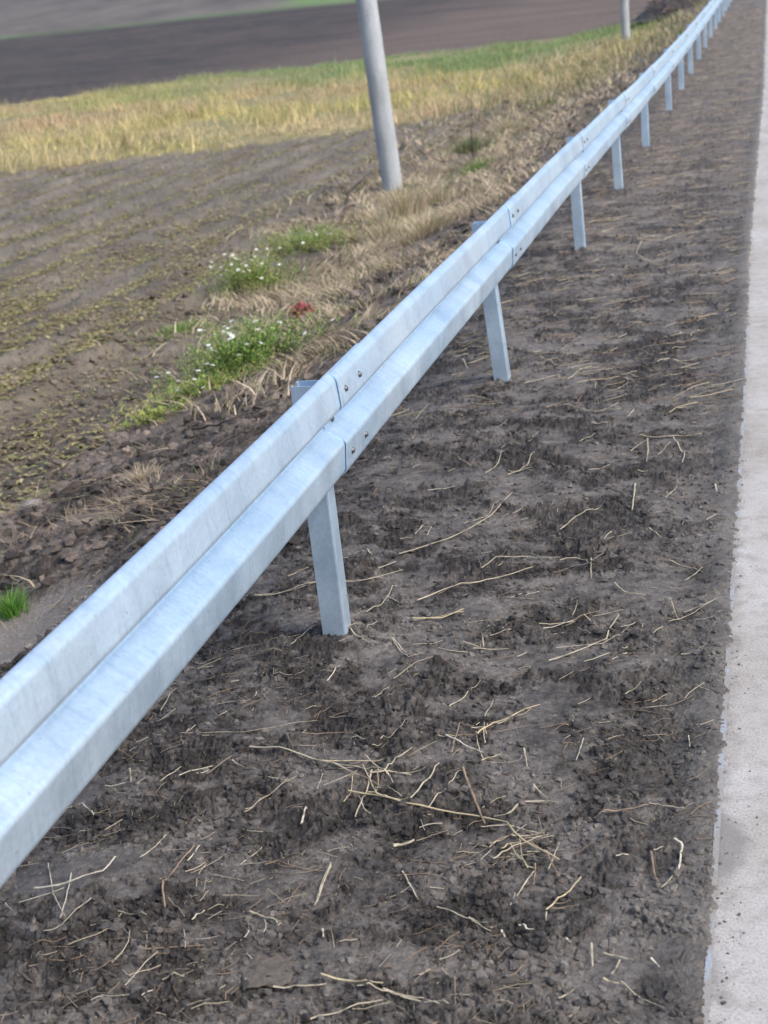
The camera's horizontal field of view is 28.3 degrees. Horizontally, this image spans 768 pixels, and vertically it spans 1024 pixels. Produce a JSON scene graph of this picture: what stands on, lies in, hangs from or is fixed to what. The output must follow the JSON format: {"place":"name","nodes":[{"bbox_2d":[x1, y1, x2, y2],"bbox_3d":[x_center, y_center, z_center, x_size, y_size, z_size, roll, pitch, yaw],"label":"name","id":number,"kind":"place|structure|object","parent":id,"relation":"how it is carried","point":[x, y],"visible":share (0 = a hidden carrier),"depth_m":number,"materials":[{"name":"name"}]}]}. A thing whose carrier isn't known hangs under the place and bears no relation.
{"place":"outdoors","nodes":[
{"label":"outdoors","id":0,"kind":"place"},
{"bbox_2d":[0,0,766,1023],"bbox_3d":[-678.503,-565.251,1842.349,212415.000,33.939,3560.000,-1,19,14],"label":"ground","id":1,"kind":"structure","parent":0,"point":[58,48],"depth_m":5.32,"materials":[{"name":"soil"}]},
{"bbox_2d":[0,581,35,621],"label":"grass tuft","id":2,"kind":"object","parent":1,"relation":"on","point":[14,606],"visible":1,"depth_m":5.92,"materials":[{"name":"green plant"}]},
{"bbox_2d":[20,498,41,508],"bbox_3d":[-1.734,-0.036,7.508,0.109,0.060,0.124,6,21,40],"label":"stone","id":3,"kind":"object","parent":1,"relation":"on","point":[28,503],"visible":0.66,"depth_m":7.47,"materials":[{"name":"stone"}]},
{"bbox_2d":[48,863,65,915],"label":"dry stalk","id":4,"kind":"object","parent":1,"relation":"on","point":[52,890],"visible":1,"depth_m":3.21,"materials":[{"name":"plant"}]},
{"bbox_2d":[28,504,93,524],"bbox_3d":[-1.491,-0.010,7.121,0.325,0.055,0.174,-6,19,0],"label":"root piece","id":5,"kind":"object","parent":1,"relation":"on","point":[56,507],"visible":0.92,"depth_m":7.13,"materials":[{"name":"plant"}]},
{"bbox_2d":[60,873,71,916],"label":"dry stalk","id":6,"kind":"object","parent":1,"relation":"on","point":[66,893],"visible":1,"depth_m":3.18,"materials":[{"name":"plant"}]},
{"bbox_2d":[43,898,90,930],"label":"dry stalk","id":7,"kind":"object","parent":1,"relation":"on","point":[70,915],"visible":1,"depth_m":3.09,"materials":[{"name":"plant"}]},
{"bbox_2d":[34,856,115,888],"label":"dry stalk","id":8,"kind":"object","parent":1,"relation":"on","point":[109,863],"visible":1,"depth_m":3.22,"materials":[{"name":"plant"}]},
{"bbox_2d":[112,460,173,488],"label":"grass tuft","id":9,"kind":"object","parent":1,"relation":"on","point":[138,477],"visible":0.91,"depth_m":7.18,"materials":[{"name":"beige plant"}]},
{"bbox_2d":[109,397,190,431],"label":"flowering weed","id":10,"kind":"object","parent":1,"relation":"on","point":[148,413],"visible":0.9,"depth_m":8.83,"materials":[{"name":"green plant"}]},
{"bbox_2d":[154,400,193,420],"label":"grass tuft","id":11,"kind":"object","parent":1,"relation":"on","point":[171,407],"visible":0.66,"depth_m":8.82,"materials":[{"name":"green plant"}]},
{"bbox_2d":[121,312,233,346],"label":"grass tuft","id":12,"kind":"object","parent":1,"relation":"on","point":[178,328],"visible":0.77,"depth_m":11.89,"materials":[{"name":"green plant"}]},
{"bbox_2d":[161,845,194,906],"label":"dry stalk","id":13,"kind":"object","parent":1,"relation":"on","point":[163,880],"visible":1,"depth_m":3.15,"materials":[{"name":"plant"}]},
{"bbox_2d":[149,470,212,501],"bbox_3d":[-0.860,-0.099,6.432,0.290,0.117,0.060,-6,19,-1],"label":"root piece","id":14,"kind":"object","parent":1,"relation":"on","point":[180,490],"visible":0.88,"depth_m":6.43,"materials":[{"name":"plant"}]},
{"bbox_2d":[0,314,379,649],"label":"dry grass","id":15,"kind":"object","parent":1,"relation":"on","point":[119,499],"visible":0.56,"depth_m":6.87,"materials":[{"name":"beige plant"}]},
{"bbox_2d":[118,356,279,415],"bbox_3d":[-1.108,-0.731,9.102,1.130,0.345,0.658,-1,19,14],"label":"flowering weed","id":16,"kind":"object","parent":1,"relation":"on","point":[199,383],"visible":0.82,"depth_m":9.10,"materials":[{"name":"green plant"}]},
{"bbox_2d":[183,401,279,431],"bbox_3d":[-0.839,-0.452,7.706,0.650,0.198,0.221,6,22,32],"label":"root piece","id":17,"kind":"object","parent":1,"relation":"on","point":[203,427],"visible":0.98,"depth_m":7.58,"materials":[{"name":"plant"}]},
{"bbox_2d":[231,424,236,453],"bbox_3d":[-0.683,-0.328,6.962,0.028,0.092,0.907,-7,19,-3],"label":"root piece","id":18,"kind":"object","parent":1,"relation":"on","point":[235,444],"visible":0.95,"depth_m":6.87,"materials":[{"name":"plant"}]},
{"bbox_2d":[213,430,261,446],"bbox_3d":[-0.694,-0.348,7.099,0.263,0.031,0.068,-18,22,-32],"label":"root piece","id":19,"kind":"object","parent":1,"relation":"on","point":[222,441],"visible":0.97,"depth_m":7.09,"materials":[{"name":"plant"}]},
{"bbox_2d":[186,247,306,302],"bbox_3d":[-1.183,-2.100,13.338,1.086,0.400,1.320,-17,21,-30],"label":"flowering weed","id":20,"kind":"object","parent":1,"relation":"on","point":[253,277],"visible":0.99,"depth_m":13.28,"materials":[{"name":"green plant"}]},
{"bbox_2d":[181,720,316,732],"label":"dry stalk","id":21,"kind":"object","parent":1,"relation":"on","point":[243,731],"visible":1,"depth_m":3.82,"materials":[{"name":"plant"}]},
{"bbox_2d":[149,300,358,405],"bbox_3d":[-0.803,-0.974,9.418,1.371,0.552,1.359,-9,19,-8],"label":"flowering weed","id":22,"kind":"object","parent":1,"relation":"on","point":[246,347],"visible":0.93,"depth_m":9.43,"materials":[{"name":"green plant"}]},
{"bbox_2d":[249,910,277,923],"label":"dry stalk","id":23,"kind":"object","parent":1,"relation":"on","point":[263,916],"visible":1,"depth_m":3.01,"materials":[{"name":"plant"}]},
{"bbox_2d":[238,952,298,987],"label":"mud slab","id":24,"kind":"structure","parent":1,"relation":"on","point":[276,970],"depth_m":2.85,"materials":[{"name":"soil"}]},
{"bbox_2d":[0,104,541,512],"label":"field leaf cover","id":25,"kind":"object","parent":1,"relation":"on","point":[29,375],"visible":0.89,"depth_m":14.85,"materials":[{"name":"plant"}]},
{"bbox_2d":[273,983,326,988],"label":"dry stalk","id":26,"kind":"object","parent":1,"relation":"on","point":[274,986],"visible":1,"depth_m":2.79,"materials":[{"name":"plant"}]},
{"bbox_2d":[286,301,318,317],"bbox_3d":[-0.577,-1.439,10.873,0.279,0.135,0.255,-11,19,-14],"label":"red leaf heap","id":27,"kind":"object","parent":1,"relation":"on","point":[298,308],"visible":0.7,"depth_m":10.83,"materials":[{"name":"plant"}]},
{"bbox_2d":[249,746,359,775],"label":"dry stalk","id":28,"kind":"object","parent":1,"relation":"on","point":[303,755],"visible":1,"depth_m":3.63,"materials":[{"name":"plant"}]},
{"bbox_2d":[231,219,393,258],"bbox_3d":[-0.760,-2.733,15.253,1.535,0.289,1.242,10,25,40],"label":"flowering weed","id":29,"kind":"object","parent":1,"relation":"on","point":[303,237],"visible":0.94,"depth_m":15.27,"materials":[{"name":"green plant"}]},
{"bbox_2d":[246,577,383,595],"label":"dry stalk","id":30,"kind":"object","parent":1,"relation":"on","point":[302,584],"visible":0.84,"depth_m":4.72,"materials":[{"name":"plant"}]},
{"bbox_2d":[314,865,330,905],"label":"dry stalk","id":31,"kind":"object","parent":1,"relation":"on","point":[321,887],"visible":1,"depth_m":3.09,"materials":[{"name":"plant"}]},
{"bbox_2d":[316,862,330,898],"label":"dry stalk","id":32,"kind":"object","parent":1,"relation":"on","point":[322,880],"visible":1,"depth_m":3.12,"materials":[{"name":"plant"}]},
{"bbox_2d":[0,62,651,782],"bbox_3d":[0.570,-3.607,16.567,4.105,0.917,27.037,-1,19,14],"label":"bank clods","id":33,"kind":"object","parent":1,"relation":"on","point":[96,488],"visible":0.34,"depth_m":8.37,"materials":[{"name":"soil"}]},
{"bbox_2d":[254,569,402,594],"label":"dry stalk","id":34,"kind":"object","parent":1,"relation":"on","point":[315,582],"visible":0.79,"depth_m":4.72,"materials":[{"name":"plant"}]},
{"bbox_2d":[0,55,659,595],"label":"dry grass mat","id":35,"kind":"object","parent":1,"relation":"on","point":[348,271],"visible":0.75,"depth_m":13.40,"materials":[{"name":"beige plant"}]},
{"bbox_2d":[0,8,683,173],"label":"tall grass","id":36,"kind":"structure","parent":1,"relation":"on","point":[204,79],"depth_m":38.07,"materials":[{"name":"yellow plant"}]},
{"bbox_2d":[310,999,382,1018],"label":"dry stalk","id":37,"kind":"object","parent":1,"relation":"on","point":[344,1009],"visible":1,"depth_m":2.71,"materials":[{"name":"plant"}]},
{"bbox_2d":[321,973,382,982],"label":"dry stalk","id":38,"kind":"object","parent":1,"relation":"on","point":[332,977],"visible":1,"depth_m":2.78,"materials":[{"name":"plant"}]},
{"bbox_2d":[325,759,381,760],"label":"dry stalk","id":39,"kind":"object","parent":1,"relation":"on","point":[350,760],"visible":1,"depth_m":3.59,"materials":[{"name":"plant"}]},
{"bbox_2d":[341,170,370,218],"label":"dead twig","id":40,"kind":"object","parent":1,"relation":"on","point":[348,194],"visible":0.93,"depth_m":18.29,"materials":[{"name":"wood"}]},
{"bbox_2d":[355,769,372,816],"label":"dry stalk","id":41,"kind":"object","parent":1,"relation":"on","point":[365,792],"visible":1,"depth_m":3.45,"materials":[{"name":"plant"}]},
{"bbox_2d":[347,209,383,225],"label":"grass tuft","id":42,"kind":"object","parent":1,"relation":"on","point":[363,220],"visible":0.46,"depth_m":16.46,"materials":[{"name":"beige plant"}]},
{"bbox_2d":[0,0,731,887],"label":"guardrail","id":43,"kind":"object","parent":1,"relation":"on","point":[84,686],"visible":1,"depth_m":3.37,"materials":[{"name":"metal"}]},
{"bbox_2d":[362,764,376,791],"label":"dry stalk","id":44,"kind":"object","parent":1,"relation":"on","point":[369,778],"visible":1,"depth_m":3.49,"materials":[{"name":"plant"}]},
{"bbox_2d":[1,78,742,1023],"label":"chaff","id":45,"kind":"object","parent":1,"relation":"on","point":[377,746],"visible":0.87,"depth_m":3.33,"materials":[{"name":"plant"}]},
{"bbox_2d":[357,773,389,787],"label":"dry stalk","id":46,"kind":"object","parent":1,"relation":"on","point":[374,782],"visible":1,"depth_m":3.48,"materials":[{"name":"plant"}]},
{"bbox_2d":[356,0,401,193],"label":"utility pole","id":47,"kind":"object","parent":1,"relation":"on","point":[378,84],"visible":0.68,"depth_m":18.41,"materials":[{"name":"concrete"}]},
{"bbox_2d":[0,33,759,1023],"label":"straw litter","id":48,"kind":"object","parent":1,"relation":"on","point":[394,763],"visible":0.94,"depth_m":3.38,"materials":[{"name":"beige plant"}]},
{"bbox_2d":[366,585,396,611],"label":"dry stalk","id":49,"kind":"object","parent":1,"relation":"on","point":[383,601],"visible":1,"depth_m":4.54,"materials":[{"name":"plant"}]},
{"bbox_2d":[332,207,436,245],"bbox_3d":[0.017,-2.709,14.653,1.231,0.382,1.025,-1,19,14],"label":"grass tuft","id":50,"kind":"object","parent":1,"relation":"on","point":[380,231],"visible":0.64,"depth_m":14.68,"materials":[{"name":"beige plant"}]},
{"bbox_2d":[368,791,408,799],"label":"dry stalk","id":51,"kind":"object","parent":1,"relation":"on","point":[382,794],"visible":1,"depth_m":3.42,"materials":[{"name":"plant"}]},
{"bbox_2d":[370,747,412,772],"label":"dry stalk","id":52,"kind":"object","parent":1,"relation":"on","point":[390,763],"visible":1,"depth_m":3.54,"materials":[{"name":"plant"}]},
{"bbox_2d":[357,982,438,1003],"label":"dry stalk","id":53,"kind":"object","parent":1,"relation":"on","point":[395,993],"visible":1,"depth_m":2.74,"materials":[{"name":"plant"}]},
{"bbox_2d":[365,174,440,226],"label":"grass tuft","id":54,"kind":"object","parent":1,"relation":"on","point":[402,204],"visible":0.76,"depth_m":15.83,"materials":[{"name":"beige plant"}]},
{"bbox_2d":[393,839,414,846],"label":"dry stalk","id":55,"kind":"object","parent":1,"relation":"on","point":[402,844],"visible":1,"depth_m":3.21,"materials":[{"name":"plant"}]},
{"bbox_2d":[383,987,447,1002],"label":"dry stalk","id":56,"kind":"object","parent":1,"relation":"on","point":[412,996],"visible":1,"depth_m":2.74,"materials":[{"name":"plant"}]},
{"bbox_2d":[411,762,439,797],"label":"dry stalk","id":57,"kind":"object","parent":1,"relation":"on","point":[424,781],"visible":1,"depth_m":3.43,"materials":[{"name":"plant"}]},
{"bbox_2d":[360,199,497,253],"bbox_3d":[0.392,-2.583,13.777,1.396,0.455,1.277,-1,19,14],"label":"grass tuft","id":58,"kind":"object","parent":1,"relation":"on","point":[418,229],"visible":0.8,"depth_m":13.72,"materials":[{"name":"beige plant"}]},
{"bbox_2d":[397,173,471,213],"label":"grass tuft","id":59,"kind":"object","parent":1,"relation":"on","point":[433,196],"visible":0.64,"depth_m":16.59,"materials":[{"name":"beige plant"}]},
{"bbox_2d":[413,609,462,618],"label":"dry stalk","id":60,"kind":"object","parent":1,"relation":"on","point":[435,618],"visible":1,"depth_m":4.35,"materials":[{"name":"plant"}]},
{"bbox_2d":[426,770,461,807],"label":"dry stalk","id":61,"kind":"object","parent":1,"relation":"on","point":[444,789],"visible":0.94,"depth_m":3.39,"materials":[{"name":"plant"}]},
{"bbox_2d":[348,790,559,859],"bbox_3d":[0.161,0.657,3.293,0.581,0.014,0.077,10,25,40],"label":"dry stalk","id":62,"kind":"object","parent":1,"relation":"on","point":[517,834],"visible":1,"depth_m":3.31,"materials":[{"name":"plant"}]},
{"bbox_2d":[399,494,509,553],"bbox_3d":[0.280,0.037,5.106,0.082,0.014,0.650,9,24,38],"label":"dry stalk","id":63,"kind":"object","parent":1,"relation":"on","point":[456,534],"visible":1,"depth_m":5.00,"materials":[{"name":"plant"}]},
{"bbox_2d":[454,976,455,1005],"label":"dry stalk","id":64,"kind":"object","parent":1,"relation":"on","point":[454,991],"visible":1,"depth_m":2.72,"materials":[{"name":"plant"}]},
{"bbox_2d":[451,722,460,752],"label":"dry stalk","id":65,"kind":"object","parent":1,"relation":"on","point":[455,737],"visible":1,"depth_m":3.65,"materials":[{"name":"plant"}]},
{"bbox_2d":[436,906,490,930],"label":"dry stalk","id":66,"kind":"object","parent":1,"relation":"on","point":[462,916],"visible":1,"depth_m":2.96,"materials":[{"name":"plant"}]},
{"bbox_2d":[445,734,482,752],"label":"dry stalk","id":67,"kind":"object","parent":1,"relation":"on","point":[463,743],"visible":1,"depth_m":3.61,"materials":[{"name":"plant"}]},
{"bbox_2d":[433,133,505,155],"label":"grass tuft","id":68,"kind":"object","parent":1,"relation":"on","point":[466,146],"visible":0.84,"depth_m":22.08,"materials":[{"name":"green plant"}]},
{"bbox_2d":[471,123,473,158],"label":"dead twig","id":69,"kind":"object","parent":1,"relation":"on","point":[472,143],"visible":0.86,"depth_m":20.76,"materials":[{"name":"wood"}]},
{"bbox_2d":[447,155,498,180],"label":"grass tuft","id":70,"kind":"object","parent":1,"relation":"on","point":[478,165],"visible":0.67,"depth_m":19.08,"materials":[{"name":"green plant"}]},
{"bbox_2d":[461,766,485,823],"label":"dry stalk","id":71,"kind":"object","parent":1,"relation":"on","point":[470,790],"visible":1,"depth_m":3.35,"materials":[{"name":"plant"}]},
{"bbox_2d":[417,567,530,600],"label":"dry stalk","id":72,"kind":"object","parent":1,"relation":"on","point":[470,582],"visible":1,"depth_m":4.59,"materials":[{"name":"plant"}]},
{"bbox_2d":[458,725,526,735],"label":"dry stalk","id":73,"kind":"object","parent":1,"relation":"on","point":[491,731],"visible":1,"depth_m":3.66,"materials":[{"name":"plant"}]},
{"bbox_2d":[476,704,539,733],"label":"dry stalk","id":74,"kind":"object","parent":1,"relation":"on","point":[504,719],"visible":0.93,"depth_m":3.73,"materials":[{"name":"plant"}]},
{"bbox_2d":[482,556,535,567],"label":"dry stalk","id":75,"kind":"object","parent":1,"relation":"on","point":[506,556],"visible":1,"depth_m":4.77,"materials":[{"name":"plant"}]},
{"bbox_2d":[481,824,537,832],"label":"dry stalk","id":76,"kind":"object","parent":1,"relation":"on","point":[511,825],"visible":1,"depth_m":3.25,"materials":[{"name":"plant"}]},
{"bbox_2d":[465,112,555,137],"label":"grass tuft","id":77,"kind":"object","parent":1,"relation":"on","point":[508,125],"visible":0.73,"depth_m":23.64,"materials":[{"name":"beige plant"}]},
{"bbox_2d":[493,834,547,858],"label":"dry stalk","id":78,"kind":"object","parent":1,"relation":"on","point":[517,844],"visible":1,"depth_m":3.17,"materials":[{"name":"plant"}]},
{"bbox_2d":[497,784,544,815],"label":"dry stalk","id":79,"kind":"object","parent":1,"relation":"on","point":[518,804],"visible":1,"depth_m":3.32,"materials":[{"name":"plant"}]},
{"bbox_2d":[510,853,533,895],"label":"dry stalk","id":80,"kind":"object","parent":1,"relation":"on","point":[528,877],"visible":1,"depth_m":3.06,"materials":[{"name":"plant"}]},
{"bbox_2d":[533,863,535,884],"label":"dry stalk","id":81,"kind":"object","parent":1,"relation":"on","point":[534,873],"visible":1,"depth_m":3.07,"materials":[{"name":"plant"}]},
{"bbox_2d":[531,842,559,875],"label":"dry stalk","id":82,"kind":"object","parent":1,"relation":"on","point":[549,858],"visible":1,"depth_m":3.10,"materials":[{"name":"plant"}]},
{"bbox_2d":[523,96,571,105],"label":"grass tuft","id":83,"kind":"object","parent":1,"relation":"on","point":[547,101],"visible":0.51,"depth_m":27.68,"materials":[{"name":"beige plant"}]},
{"bbox_2d":[397,0,708,142],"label":"verge weeds","id":84,"kind":"object","parent":1,"relation":"on","point":[584,75],"visible":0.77,"depth_m":32.73,"materials":[{"name":"beige plant"}]},
{"bbox_2d":[545,876,581,909],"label":"dry stalk","id":85,"kind":"object","parent":1,"relation":"on","point":[556,899],"visible":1,"depth_m":2.98,"materials":[{"name":"plant"}]},
{"bbox_2d":[389,8,765,426],"bbox_3d":[5.150,-7.061,24.020,1.733,0.483,39.055,-1,19,15],"label":"hay scatter","id":86,"kind":"object","parent":1,"relation":"on","point":[674,156],"visible":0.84,"depth_m":10.27,"materials":[{"name":"plant"}]},
{"bbox_2d":[548,614,618,660],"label":"dry stalk","id":87,"kind":"object","parent":1,"relation":"on","point":[587,646],"visible":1,"depth_m":4.07,"materials":[{"name":"plant"}]},
{"bbox_2d":[590,942,593,965],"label":"dry stalk","id":88,"kind":"object","parent":1,"relation":"on","point":[591,948],"visible":1,"depth_m":2.80,"materials":[{"name":"plant"}]},
{"bbox_2d":[556,626,628,647],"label":"dry stalk","id":89,"kind":"object","parent":1,"relation":"on","point":[590,644],"visible":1,"depth_m":4.09,"materials":[{"name":"plant"}]},
{"bbox_2d":[604,952,633,960],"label":"dry stalk","id":90,"kind":"object","parent":1,"relation":"on","point":[617,956],"visible":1,"depth_m":2.78,"materials":[{"name":"plant"}]},
{"bbox_2d":[620,0,629,39],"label":"utility pole","id":91,"kind":"object","parent":1,"relation":"on","point":[624,15],"visible":0.5,"depth_m":45.56,"materials":[{"name":"concrete"}]},
{"bbox_2d":[603,804,648,811],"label":"dry stalk","id":92,"kind":"object","parent":1,"relation":"on","point":[623,809],"visible":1,"depth_m":3.25,"materials":[{"name":"plant"}]},
{"bbox_2d":[632,483,635,509],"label":"dry stalk","id":93,"kind":"object","parent":1,"relation":"on","point":[633,495],"visible":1,"depth_m":5.18,"materials":[{"name":"plant"}]},
{"bbox_2d":[621,980,663,1007],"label":"dry stalk","id":94,"kind":"object","parent":1,"relation":"on","point":[639,996],"visible":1,"depth_m":2.67,"materials":[{"name":"plant"}]},
{"bbox_2d":[650,851,657,882],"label":"dry stalk","id":95,"kind":"object","parent":1,"relation":"on","point":[652,860],"visible":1,"depth_m":3.03,"materials":[{"name":"plant"}]},
{"bbox_2d":[630,0,703,22],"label":"brush pile","id":96,"kind":"object","parent":1,"relation":"on","point":[655,8],"visible":0.69,"depth_m":54.23,"materials":[{"name":"plant"}]},
{"bbox_2d":[649,802,685,808],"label":"dry stalk","id":97,"kind":"object","parent":1,"relation":"on","point":[666,805],"visible":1,"depth_m":3.25,"materials":[{"name":"plant"}]},
{"bbox_2d":[640,433,701,436],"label":"dry stalk","id":98,"kind":"object","parent":1,"relation":"on","point":[671,435],"visible":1,"depth_m":5.81,"materials":[{"name":"plant"}]},
{"bbox_2d":[674,838,682,868],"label":"dry stalk","id":99,"kind":"object","parent":1,"relation":"on","point":[681,844],"visible":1,"depth_m":3.06,"materials":[{"name":"plant"}]},
{"bbox_2d":[668,598,715,621],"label":"dry stalk","id":100,"kind":"object","parent":1,"relation":"on","point":[691,613],"visible":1,"depth_m":4.22,"materials":[{"name":"plant"}]},
{"bbox_2d":[700,0,767,1023],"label":"road","id":101,"kind":"structure","parent":0,"point":[744,839],"depth_m":3.59,"materials":[{"name":"grey asphalt"}]},
{"bbox_2d":[701,324,748,1023],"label":"edge line","id":102,"kind":"object","parent":101,"relation":"on","point":[708,969],"visible":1,"depth_m":3.42,"materials":[{"name":"paint"}]},
{"bbox_2d":[705,199,761,1023],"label":"road grit","id":103,"kind":"object","parent":101,"relation":"on","point":[739,914],"visible":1,"depth_m":3.06,"materials":[{"name":"gravel"}]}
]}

